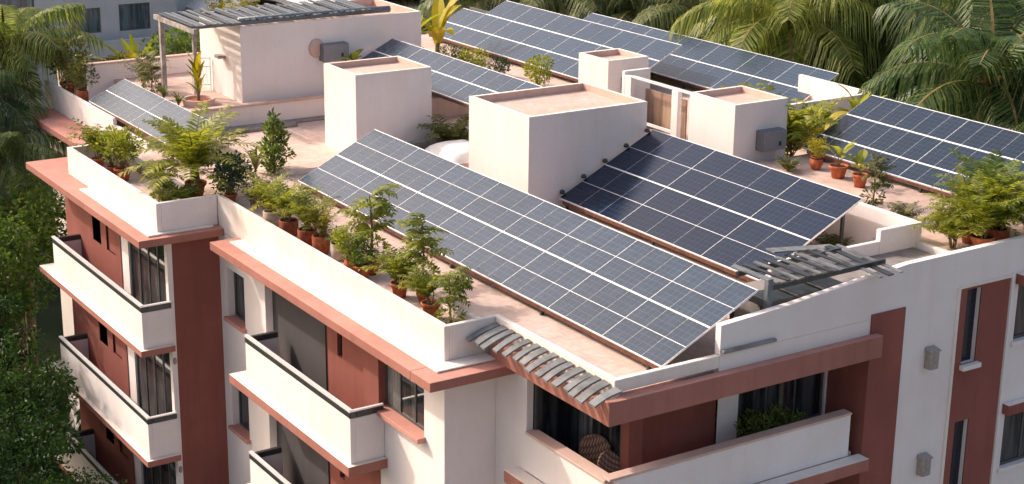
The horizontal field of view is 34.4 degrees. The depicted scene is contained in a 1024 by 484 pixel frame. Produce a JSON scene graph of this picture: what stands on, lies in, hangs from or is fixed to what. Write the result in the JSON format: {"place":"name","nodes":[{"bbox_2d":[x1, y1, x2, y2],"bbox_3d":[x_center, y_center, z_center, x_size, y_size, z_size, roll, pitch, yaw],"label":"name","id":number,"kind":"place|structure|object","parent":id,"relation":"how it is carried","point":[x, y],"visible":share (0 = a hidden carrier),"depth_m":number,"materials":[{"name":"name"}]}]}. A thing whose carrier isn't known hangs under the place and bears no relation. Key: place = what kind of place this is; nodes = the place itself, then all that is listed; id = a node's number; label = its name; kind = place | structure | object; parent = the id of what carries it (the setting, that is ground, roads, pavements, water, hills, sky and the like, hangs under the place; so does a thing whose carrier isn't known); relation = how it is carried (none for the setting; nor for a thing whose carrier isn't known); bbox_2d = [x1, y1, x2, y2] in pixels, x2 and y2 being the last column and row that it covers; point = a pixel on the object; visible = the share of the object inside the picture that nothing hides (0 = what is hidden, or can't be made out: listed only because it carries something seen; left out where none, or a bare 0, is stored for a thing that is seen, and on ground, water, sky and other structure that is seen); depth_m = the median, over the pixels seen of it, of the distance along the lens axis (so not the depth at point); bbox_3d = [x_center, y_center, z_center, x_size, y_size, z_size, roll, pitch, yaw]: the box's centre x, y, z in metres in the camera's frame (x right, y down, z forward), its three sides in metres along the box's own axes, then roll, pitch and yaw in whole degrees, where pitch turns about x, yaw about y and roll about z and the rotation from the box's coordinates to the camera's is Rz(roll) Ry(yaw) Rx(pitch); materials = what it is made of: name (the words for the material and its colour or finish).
{"place":"outdoors","nodes":[
{"label":"outdoors","id":0,"kind":"place"},
{"bbox_2d":[1,0,956,483],"bbox_3d":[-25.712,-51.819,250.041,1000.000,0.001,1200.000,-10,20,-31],"label":"ground","id":1,"kind":"structure","parent":0,"point":[49,322],"depth_m":70.51,"materials":[{"name":"green plant"}]},
{"bbox_2d":[0,66,35,392],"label":"palm tree","id":2,"kind":"object","parent":1,"relation":"on","point":[7,103],"visible":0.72,"depth_m":55.08,"materials":[{"name":"green plant"}]},
{"bbox_2d":[0,288,38,403],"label":"leafy tree","id":3,"kind":"object","parent":1,"relation":"on","point":[5,310],"visible":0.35,"depth_m":48.62,"materials":[{"name":"green plant"}]},
{"bbox_2d":[0,156,55,291],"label":"leafy tree","id":4,"kind":"object","parent":1,"relation":"on","point":[37,287],"visible":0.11,"depth_m":63.08,"materials":[{"name":"green plant"}]},
{"bbox_2d":[0,211,60,330],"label":"leafy tree","id":5,"kind":"object","parent":1,"relation":"on","point":[11,242],"visible":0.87,"depth_m":50.92,"materials":[{"name":"green plant"}]},
{"bbox_2d":[0,170,66,478],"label":"leafy tree","id":6,"kind":"object","parent":1,"relation":"on","point":[27,215],"visible":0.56,"depth_m":53.40,"materials":[{"name":"green plant"}]},
{"bbox_2d":[0,106,67,426],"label":"palm tree","id":7,"kind":"object","parent":1,"relation":"on","point":[16,153],"visible":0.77,"depth_m":54.17,"materials":[{"name":"green plant"}]},
{"bbox_2d":[0,318,79,483],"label":"leafy tree","id":8,"kind":"object","parent":1,"relation":"on","point":[43,376],"visible":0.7,"depth_m":46.72,"materials":[{"name":"green plant"}]},
{"bbox_2d":[0,302,80,483],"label":"undergrowth","id":9,"kind":"object","parent":1,"relation":"on","point":[67,413],"depth_m":56.38,"materials":[{"name":"green plant"}]},
{"bbox_2d":[0,391,84,483],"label":"leafy tree","id":10,"kind":"object","parent":1,"relation":"on","point":[6,438],"visible":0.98,"depth_m":44.71,"materials":[{"name":"green plant"}]},
{"bbox_2d":[0,3,105,413],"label":"palm tree","id":11,"kind":"object","parent":1,"relation":"on","point":[22,36],"visible":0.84,"depth_m":56.76,"materials":[{"name":"green plant"}]},
{"bbox_2d":[35,466,127,483],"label":"leafy tree","id":12,"kind":"object","parent":1,"relation":"on","point":[87,481],"visible":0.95,"depth_m":44.68,"materials":[{"name":"green plant"}]},
{"bbox_2d":[0,0,191,281],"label":"neighbour house","id":13,"kind":"structure","parent":1,"relation":"on","point":[110,23],"depth_m":74.92,"materials":[{"name":"paint"}]},
{"bbox_2d":[0,0,34,18],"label":"window","id":14,"kind":"structure","parent":13,"relation":"in","point":[18,3],"depth_m":72.66,"materials":[{"name":"metal"}]},
{"bbox_2d":[69,8,100,34],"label":"window","id":15,"kind":"structure","parent":13,"relation":"in","point":[92,24],"depth_m":74.61,"materials":[{"name":"glass"}]},
{"bbox_2d":[118,2,149,30],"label":"window","id":16,"kind":"structure","parent":13,"relation":"in","point":[135,16],"depth_m":75.67,"materials":[{"name":"glass"}]},
{"bbox_2d":[192,0,259,33],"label":"leafy tree","id":17,"kind":"object","parent":1,"relation":"on","point":[222,5],"visible":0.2,"depth_m":72.28,"materials":[{"name":"green plant"}]},
{"bbox_2d":[185,0,290,44],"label":"leafy tree","id":18,"kind":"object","parent":1,"relation":"on","point":[197,5],"depth_m":77.57,"materials":[{"name":"green plant"}]},
{"bbox_2d":[286,0,430,34],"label":"white roofed house","id":19,"kind":"structure","parent":1,"relation":"on","point":[411,4],"depth_m":79.89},
{"bbox_2d":[415,0,556,27],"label":"palm tree","id":20,"kind":"object","parent":1,"relation":"on","point":[427,4],"visible":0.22,"depth_m":74.45,"materials":[{"name":"green plant"}]},
{"bbox_2d":[26,0,1023,483],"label":"apartment building","id":21,"kind":"structure","parent":1,"relation":"on","point":[300,360],"depth_m":39.41,"materials":[{"name":"paint"}]},
{"bbox_2d":[38,35,93,93],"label":"potted plant","id":22,"kind":"object","parent":21,"relation":"on","point":[66,45],"visible":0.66,"depth_m":56.23,"materials":[{"name":"green plant"}]},
{"bbox_2d":[61,53,99,101],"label":"potted plant","id":23,"kind":"object","parent":21,"relation":"on","point":[82,92],"visible":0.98,"depth_m":54.83,"materials":[{"name":"green plant"}]},
{"bbox_2d":[59,116,133,166],"bbox_3d":[-11.998,-2.803,47.926,2.117,1.440,1.842,-10,20,-31],"label":"potted plant","id":24,"kind":"object","parent":21,"relation":"on","point":[88,136],"visible":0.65,"depth_m":47.82,"materials":[{"name":"green plant"}]},
{"bbox_2d":[90,124,129,174],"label":"potted plant","id":25,"kind":"object","parent":21,"relation":"on","point":[110,167],"visible":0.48,"depth_m":47.21,"materials":[{"name":"green plant"}]},
{"bbox_2d":[101,126,143,180],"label":"potted plant","id":26,"kind":"object","parent":21,"relation":"on","point":[130,146],"visible":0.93,"depth_m":46.64,"materials":[{"name":"green plant"}]},
{"bbox_2d":[92,34,169,60],"bbox_3d":[-13.506,-6.267,59.403,3.555,2.687,3.250,-10,20,-31],"label":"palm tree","id":27,"kind":"object","parent":21,"relation":"on","point":[133,47],"visible":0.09,"depth_m":59.43,"materials":[{"name":"green plant"}]},
{"bbox_2d":[114,45,169,83],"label":"dry shrub","id":28,"kind":"object","parent":21,"relation":"on","point":[140,69],"visible":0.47,"depth_m":54.31,"materials":[{"name":"green plant"}]},
{"bbox_2d":[129,242,166,304],"bbox_3d":[-9.772,0.918,44.690,0.060,2.830,2.750,-10,20,-31],"label":"sliding door","id":29,"kind":"structure","parent":21,"relation":"in","point":[147,264],"depth_m":44.77,"materials":[{"name":"glass"}]},
{"bbox_2d":[89,79,210,158],"bbox_3d":[-11.199,-3.816,50.960,1.251,1.044,7.248,-10,20,-31],"label":"solar array","id":30,"kind":"object","parent":21,"relation":"on","point":[126,102],"visible":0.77,"depth_m":51.35,"materials":[{"name":"glass"}]},
{"bbox_2d":[133,52,169,92],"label":"dry shrub","id":31,"kind":"object","parent":21,"relation":"on","point":[151,57],"visible":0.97,"depth_m":53.18,"materials":[{"name":"green plant"}]},
{"bbox_2d":[136,353,172,415],"bbox_3d":[-9.807,3.908,45.613,0.060,2.830,2.750,-10,20,-31],"label":"sliding door","id":32,"kind":"structure","parent":21,"relation":"in","point":[153,372],"depth_m":45.69,"materials":[{"name":"glass"}]},
{"bbox_2d":[143,462,175,483],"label":"sliding door","id":33,"kind":"structure","parent":21,"relation":"in","point":[165,473],"depth_m":46.41,"materials":[{"name":"glass"}]},
{"bbox_2d":[142,153,184,201],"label":"thin plant","id":34,"kind":"object","parent":21,"relation":"on","point":[168,174],"visible":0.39,"depth_m":44.37,"materials":[{"name":"green plant"}]},
{"bbox_2d":[137,31,199,55],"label":"shrub","id":35,"kind":"object","parent":21,"relation":"on","point":[176,49],"visible":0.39,"depth_m":57.85,"materials":[{"name":"green plant"}]},
{"bbox_2d":[160,178,204,198],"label":"potted plant","id":36,"kind":"object","parent":21,"relation":"on","point":[187,190],"visible":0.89,"depth_m":43.70,"materials":[{"name":"green plant"}]},
{"bbox_2d":[165,23,199,52],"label":"shrub","id":37,"kind":"object","parent":21,"relation":"on","point":[180,35],"visible":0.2,"depth_m":58.58,"materials":[{"name":"green plant"}]},
{"bbox_2d":[117,101,268,196],"bbox_3d":[-8.411,-2.336,43.989,3.780,2.391,3.916,3,17,8],"label":"potted plant","id":38,"kind":"object","parent":21,"relation":"on","point":[191,148],"visible":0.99,"depth_m":43.88,"materials":[{"name":"green plant"}]},
{"bbox_2d":[182,47,214,107],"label":"potted plant","id":39,"kind":"object","parent":21,"relation":"on","point":[192,101],"visible":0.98,"depth_m":51.54,"materials":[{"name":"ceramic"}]},
{"bbox_2d":[212,149,257,201],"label":"potted plant","id":40,"kind":"object","parent":21,"relation":"on","point":[232,175],"visible":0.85,"depth_m":43.51,"materials":[{"name":"green plant"}]},
{"bbox_2d":[234,272,244,321],"bbox_3d":[-7.021,1.415,43.387,0.060,1.390,1.110,-10,20,-31],"label":"window","id":41,"kind":"structure","parent":21,"relation":"in","point":[238,280],"depth_m":43.64,"materials":[{"name":"glass"}]},
{"bbox_2d":[238,390,249,431],"bbox_3d":[-7.056,4.406,44.310,0.060,1.390,1.110,-10,20,-31],"label":"window","id":42,"kind":"structure","parent":21,"relation":"in","point":[243,399],"depth_m":44.61,"materials":[{"name":"glass"}]},
{"bbox_2d":[153,0,390,95],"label":"slatted pergola","id":43,"kind":"object","parent":21,"relation":"on","point":[339,7],"visible":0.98,"depth_m":52.65,"materials":[{"name":"grey metal"}]},
{"bbox_2d":[243,170,300,226],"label":"potted plant","id":44,"kind":"object","parent":21,"relation":"on","point":[271,217],"visible":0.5,"depth_m":41.56,"materials":[{"name":"green plant"}]},
{"bbox_2d":[248,107,296,173],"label":"topiary shrub","id":45,"kind":"object","parent":21,"relation":"on","point":[275,148],"visible":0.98,"depth_m":46.41,"materials":[{"name":"green plant"}]},
{"bbox_2d":[256,180,328,236],"bbox_3d":[-5.448,-0.824,41.048,1.668,1.304,1.534,-10,20,-31],"label":"potted plant","id":46,"kind":"object","parent":21,"relation":"on","point":[288,223],"visible":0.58,"depth_m":40.83,"materials":[{"name":"green plant"}]},
{"bbox_2d":[275,186,340,246],"bbox_3d":[-4.932,-0.550,40.074,1.446,1.367,1.671,4,17,11],"label":"potted plant","id":47,"kind":"object","parent":21,"relation":"on","point":[305,232],"visible":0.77,"depth_m":40.05,"materials":[{"name":"green plant"}]},
{"bbox_2d":[293,194,341,254],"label":"potted plant","id":48,"kind":"object","parent":21,"relation":"on","point":[320,243],"visible":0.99,"depth_m":39.50,"materials":[{"name":"green plant"}]},
{"bbox_2d":[319,41,348,61],"bbox_3d":[-5.703,-5.736,53.175,0.912,1.310,0.346,-10,20,-31],"label":"inverter box","id":49,"kind":"object","parent":21,"relation":"attached to","point":[332,51],"visible":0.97,"depth_m":52.91,"materials":[{"name":"grey plastic"}]},
{"bbox_2d":[325,228,350,261],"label":"potted plant","id":50,"kind":"object","parent":21,"relation":"on","point":[337,256],"visible":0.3,"depth_m":39.09,"materials":[{"name":"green plant"}]},
{"bbox_2d":[329,222,370,270],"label":"potted plant","id":51,"kind":"object","parent":21,"relation":"on","point":[337,237],"visible":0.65,"depth_m":38.13,"materials":[{"name":"green plant"}]},
{"bbox_2d":[342,236,378,278],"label":"potted plant","id":52,"kind":"object","parent":21,"relation":"on","point":[358,264],"visible":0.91,"depth_m":37.73,"materials":[{"name":"green plant"}]},
{"bbox_2d":[335,183,400,275],"bbox_3d":[-3.305,-0.330,38.004,1.545,2.204,1.579,-10,20,-31],"label":"potted plant","id":53,"kind":"object","parent":21,"relation":"on","point":[380,203],"visible":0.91,"depth_m":37.78,"materials":[{"name":"green plant"}]},
{"bbox_2d":[358,245,434,298],"bbox_3d":[-2.537,0.668,36.544,1.382,1.175,1.573,13,21,34],"label":"potted plant","id":54,"kind":"object","parent":21,"relation":"on","point":[394,268],"visible":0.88,"depth_m":36.51,"materials":[{"name":"green plant"}]},
{"bbox_2d":[385,364,423,430],"bbox_3d":[-2.261,3.343,36.153,0.060,1.140,2.000,-10,20,-31],"label":"window","id":55,"kind":"structure","parent":21,"relation":"in","point":[405,397],"depth_m":36.31,"materials":[{"name":"glass"}]},
{"bbox_2d":[392,212,453,302],"bbox_3d":[-1.943,0.373,36.204,1.336,1.953,1.162,-3,17,-11],"label":"potted plant","id":56,"kind":"object","parent":21,"relation":"on","point":[422,242],"visible":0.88,"depth_m":36.08,"materials":[{"name":"green plant"}]},
{"bbox_2d":[397,261,452,317],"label":"potted plant","id":57,"kind":"object","parent":21,"relation":"on","point":[421,281],"visible":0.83,"depth_m":35.26,"materials":[{"name":"green plant"}]},
{"bbox_2d":[421,0,461,52],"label":"broadleaf plant","id":58,"kind":"object","parent":21,"relation":"on","point":[436,31],"visible":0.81,"depth_m":63.57,"materials":[{"name":"yellow plant"}]},
{"bbox_2d":[417,114,468,141],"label":"shrub","id":59,"kind":"object","parent":21,"relation":"on","point":[458,131],"visible":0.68,"depth_m":48.27,"materials":[{"name":"green plant"}]},
{"bbox_2d":[425,139,468,167],"bbox_3d":[-1.482,-2.421,47.203,1.700,0.808,1.800,-10,20,-31],"label":"white water tank","id":60,"kind":"object","parent":21,"relation":"on","point":[456,151],"visible":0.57,"depth_m":46.64,"materials":[{"name":"white plastic"}]},
{"bbox_2d":[360,38,541,107],"bbox_3d":[-2.105,-5.038,50.258,1.422,0.818,8.798,-10,20,-31],"label":"solar array","id":61,"kind":"object","parent":21,"relation":"on","point":[457,81],"visible":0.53,"depth_m":49.56,"materials":[{"name":"glass"}]},
{"bbox_2d":[427,266,475,323],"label":"potted plant","id":62,"kind":"object","parent":21,"relation":"on","point":[458,283],"visible":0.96,"depth_m":34.60,"materials":[{"name":"green plant"}]},
{"bbox_2d":[458,46,491,67],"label":"shrub","id":63,"kind":"object","parent":21,"relation":"on","point":[468,55],"visible":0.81,"depth_m":60.58,"materials":[{"name":"green plant"}]},
{"bbox_2d":[298,129,757,369],"bbox_3d":[-0.454,-0.239,39.152,2.401,1.415,16.128,-10,20,-31],"label":"solar array","id":64,"kind":"object","parent":21,"relation":"on","point":[650,306],"visible":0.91,"depth_m":37.16,"materials":[{"name":"glass"}]},
{"bbox_2d":[521,54,554,86],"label":"shrub","id":65,"kind":"object","parent":21,"relation":"on","point":[536,74],"visible":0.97,"depth_m":58.27,"materials":[{"name":"green plant"}]},
{"bbox_2d":[427,0,681,81],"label":"solar array","id":66,"kind":"object","parent":21,"relation":"on","point":[518,33],"visible":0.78,"depth_m":62.75,"materials":[{"name":"glass"}]},
{"bbox_2d":[534,384,577,452],"bbox_3d":[0.914,3.619,34.542,1.060,2.295,0.060,-10,20,-31],"label":"glass door","id":67,"kind":"structure","parent":21,"relation":"in","point":[556,418],"depth_m":34.56,"materials":[{"name":"glass"}]},
{"bbox_2d":[578,434,610,465],"bbox_3d":[1.602,4.492,33.915,0.731,0.957,0.673,9,19,26],"label":"wicker chair","id":68,"kind":"object","parent":21,"relation":"on","point":[592,447],"visible":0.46,"depth_m":34.03,"materials":[{"name":"wicker"}]},
{"bbox_2d":[576,409,620,458],"bbox_3d":[1.819,3.727,34.226,0.060,2.295,1.600,-10,20,-31],"label":"glass door","id":69,"kind":"structure","parent":21,"relation":"in","point":[586,425],"depth_m":34.34,"materials":[{"name":"glass"}]},
{"bbox_2d":[597,450,620,472],"bbox_3d":[2.109,4.735,33.054,0.712,1.014,0.774,13,21,35],"label":"wicker chair","id":70,"kind":"object","parent":21,"relation":"on","point":[608,461],"visible":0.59,"depth_m":33.15,"materials":[{"name":"wicker"}]},
{"bbox_2d":[583,13,838,103],"bbox_3d":[6.133,-6.565,60.047,2.114,1.325,14.048,-10,20,-31],"label":"solar array","id":71,"kind":"object","parent":21,"relation":"on","point":[696,63],"visible":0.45,"depth_m":58.25,"materials":[{"name":"glass"}]},
{"bbox_2d":[559,128,863,281],"bbox_3d":[4.661,-0.999,41.156,3.075,1.801,8.130,-10,20,-31],"label":"solar array","id":72,"kind":"object","parent":21,"relation":"on","point":[720,210],"visible":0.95,"depth_m":40.75,"materials":[{"name":"glass"}]},
{"bbox_2d":[733,406,781,437],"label":"balcony plant","id":73,"kind":"object","parent":21,"relation":"on","point":[765,416],"visible":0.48,"depth_m":34.69,"materials":[{"name":"green plant"}]},
{"bbox_2d":[755,127,786,155],"bbox_3d":[7.040,-2.421,45.090,0.832,1.310,0.346,-10,20,-31],"label":"inverter box","id":74,"kind":"object","parent":21,"relation":"attached to","point":[771,139],"visible":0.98,"depth_m":44.83,"materials":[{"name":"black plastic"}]},
{"bbox_2d":[706,81,845,156],"bbox_3d":[7.576,-3.079,46.756,4.001,2.589,3.850,-10,20,-31],"label":"areca palm","id":75,"kind":"object","parent":21,"relation":"on","point":[796,130],"visible":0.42,"depth_m":46.56,"materials":[{"name":"green plant"}]},
{"bbox_2d":[736,372,823,437],"bbox_3d":[5.741,3.281,35.523,2.460,1.470,0.060,-10,20,-31],"label":"window","id":76,"kind":"structure","parent":21,"relation":"in","point":[804,393],"depth_m":35.66,"materials":[{"name":"glass"}]},
{"bbox_2d":[768,403,809,426],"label":"balcony plant","id":77,"kind":"object","parent":21,"relation":"on","point":[787,418],"visible":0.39,"depth_m":35.16,"materials":[{"name":"green plant"}]},
{"bbox_2d":[730,244,902,308],"bbox_3d":[6.195,0.972,34.432,3.202,1.315,2.109,-10,20,-31],"label":"steel pergola","id":78,"kind":"object","parent":21,"relation":"on","point":[774,292],"visible":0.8,"depth_m":34.22,"materials":[{"name":"metal"}]},
{"bbox_2d":[807,136,829,169],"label":"potted plant","id":79,"kind":"object","parent":21,"relation":"on","point":[816,161],"visible":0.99,"depth_m":43.96,"materials":[{"name":"green plant"}]},
{"bbox_2d":[820,142,855,178],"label":"potted plant","id":80,"kind":"object","parent":21,"relation":"on","point":[838,170],"visible":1,"depth_m":43.17,"materials":[{"name":"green plant"}]},
{"bbox_2d":[845,150,868,187],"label":"potted plant","id":81,"kind":"object","parent":21,"relation":"on","point":[859,158],"visible":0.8,"depth_m":42.37,"materials":[{"name":"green plant"}]},
{"bbox_2d":[858,153,896,205],"bbox_3d":[8.997,-1.488,40.858,0.926,1.302,1.012,8,19,24],"label":"thin palm","id":82,"kind":"object","parent":21,"relation":"on","point":[878,165],"visible":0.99,"depth_m":40.76,"materials":[{"name":"green plant"}]},
{"bbox_2d":[887,201,927,218],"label":"fern clump","id":83,"kind":"object","parent":21,"relation":"on","point":[907,212],"visible":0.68,"depth_m":39.48,"materials":[{"name":"green plant"}]},
{"bbox_2d":[803,95,1023,219],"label":"solar array","id":84,"kind":"object","parent":21,"relation":"on","point":[913,143],"visible":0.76,"depth_m":43.50,"materials":[{"name":"glass"}]},
{"bbox_2d":[916,452,933,476],"bbox_3d":[9.132,4.934,36.654,0.313,0.499,0.232,-10,20,-31],"label":"wall lamp","id":85,"kind":"object","parent":21,"relation":"attached to","point":[924,464],"visible":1,"depth_m":36.59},
{"bbox_2d":[924,345,941,369],"bbox_3d":[9.110,2.517,35.874,0.313,0.499,0.232,-10,20,-31],"label":"wall lamp","id":86,"kind":"object","parent":21,"relation":"attached to","point":[932,352],"visible":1,"depth_m":35.81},
{"bbox_2d":[908,197,995,248],"bbox_3d":[9.997,-0.340,37.330,1.827,1.033,1.864,8,19,23],"label":"fern clump","id":87,"kind":"object","parent":21,"relation":"on","point":[951,230],"visible":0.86,"depth_m":37.26,"materials":[{"name":"green plant"}]},
{"bbox_2d":[949,420,963,483],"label":"slot window","id":88,"kind":"structure","parent":21,"relation":"in","point":[958,429],"depth_m":37.53,"materials":[{"name":"black glass"}]},
{"bbox_2d":[961,288,976,360],"bbox_3d":[10.033,1.809,36.590,0.450,1.750,0.030,-10,20,-31],"label":"slot window","id":89,"kind":"structure","parent":21,"relation":"in","point":[971,295],"depth_m":36.63,"materials":[{"name":"black glass"}]},
{"bbox_2d":[920,163,1023,243],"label":"potted plant","id":90,"kind":"object","parent":21,"relation":"on","point":[962,201],"visible":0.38,"depth_m":37.73,"materials":[{"name":"green plant"}]},
{"bbox_2d":[931,147,1023,228],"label":"potted plant","id":91,"kind":"object","parent":21,"relation":"on","point":[989,167],"visible":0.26,"depth_m":38.50,"materials":[{"name":"green plant"}]},
{"bbox_2d":[933,176,1023,245],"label":"potted plant","id":92,"kind":"object","parent":21,"relation":"on","point":[996,209],"visible":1,"depth_m":36.77,"materials":[{"name":"green plant"}]},
{"bbox_2d":[966,172,1023,240],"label":"potted plant","id":93,"kind":"object","parent":21,"relation":"on","point":[998,232],"visible":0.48,"depth_m":37.44,"materials":[{"name":"green plant"}]},
{"bbox_2d":[999,412,1023,465],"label":"window","id":94,"kind":"structure","parent":21,"relation":"in","point":[1012,448],"depth_m":38.52,"materials":[{"name":"glass"}]},
{"bbox_2d":[1013,285,1023,338],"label":"window","id":95,"kind":"structure","parent":21,"relation":"in","point":[1019,317],"depth_m":37.50,"materials":[{"name":"glass"}]},
{"bbox_2d":[486,0,634,18],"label":"palm tree","id":96,"kind":"object","parent":1,"relation":"on","point":[553,6],"visible":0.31,"depth_m":69.78,"materials":[{"name":"green plant"}]},
{"bbox_2d":[557,0,702,37],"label":"palm tree","id":97,"kind":"object","parent":1,"relation":"on","point":[623,12],"visible":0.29,"depth_m":68.81,"materials":[{"name":"green plant"}]},
{"bbox_2d":[630,0,786,55],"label":"palm tree","id":98,"kind":"object","parent":1,"relation":"on","point":[658,13],"visible":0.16,"depth_m":65.60,"materials":[{"name":"green plant"}]},
{"bbox_2d":[667,0,902,89],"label":"palm tree","id":99,"kind":"object","parent":1,"relation":"on","point":[782,15],"visible":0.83,"depth_m":60.12,"materials":[{"name":"green plant"}]},
{"bbox_2d":[787,0,953,101],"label":"palm tree","id":100,"kind":"object","parent":1,"relation":"on","point":[884,45],"visible":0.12,"depth_m":60.80,"materials":[{"name":"green plant"}]},
{"bbox_2d":[878,0,1001,112],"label":"palm tree","id":101,"kind":"object","parent":1,"relation":"on","point":[907,30],"visible":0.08,"depth_m":59.30,"materials":[{"name":"green plant"}]},
{"bbox_2d":[857,0,1023,128],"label":"palm tree","id":102,"kind":"object","parent":1,"relation":"on","point":[989,62],"visible":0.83,"depth_m":50.83,"materials":[{"name":"green plant"}]},
{"bbox_2d":[897,0,1023,117],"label":"palm tree","id":103,"kind":"object","parent":1,"relation":"on","point":[1018,5],"visible":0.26,"depth_m":54.97,"materials":[{"name":"green plant"}]},
{"bbox_2d":[814,230,853,246],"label":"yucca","id":104,"kind":"object","parent":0,"point":[833,240],"visible":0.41,"depth_m":39.96,"materials":[{"name":"green plant"}]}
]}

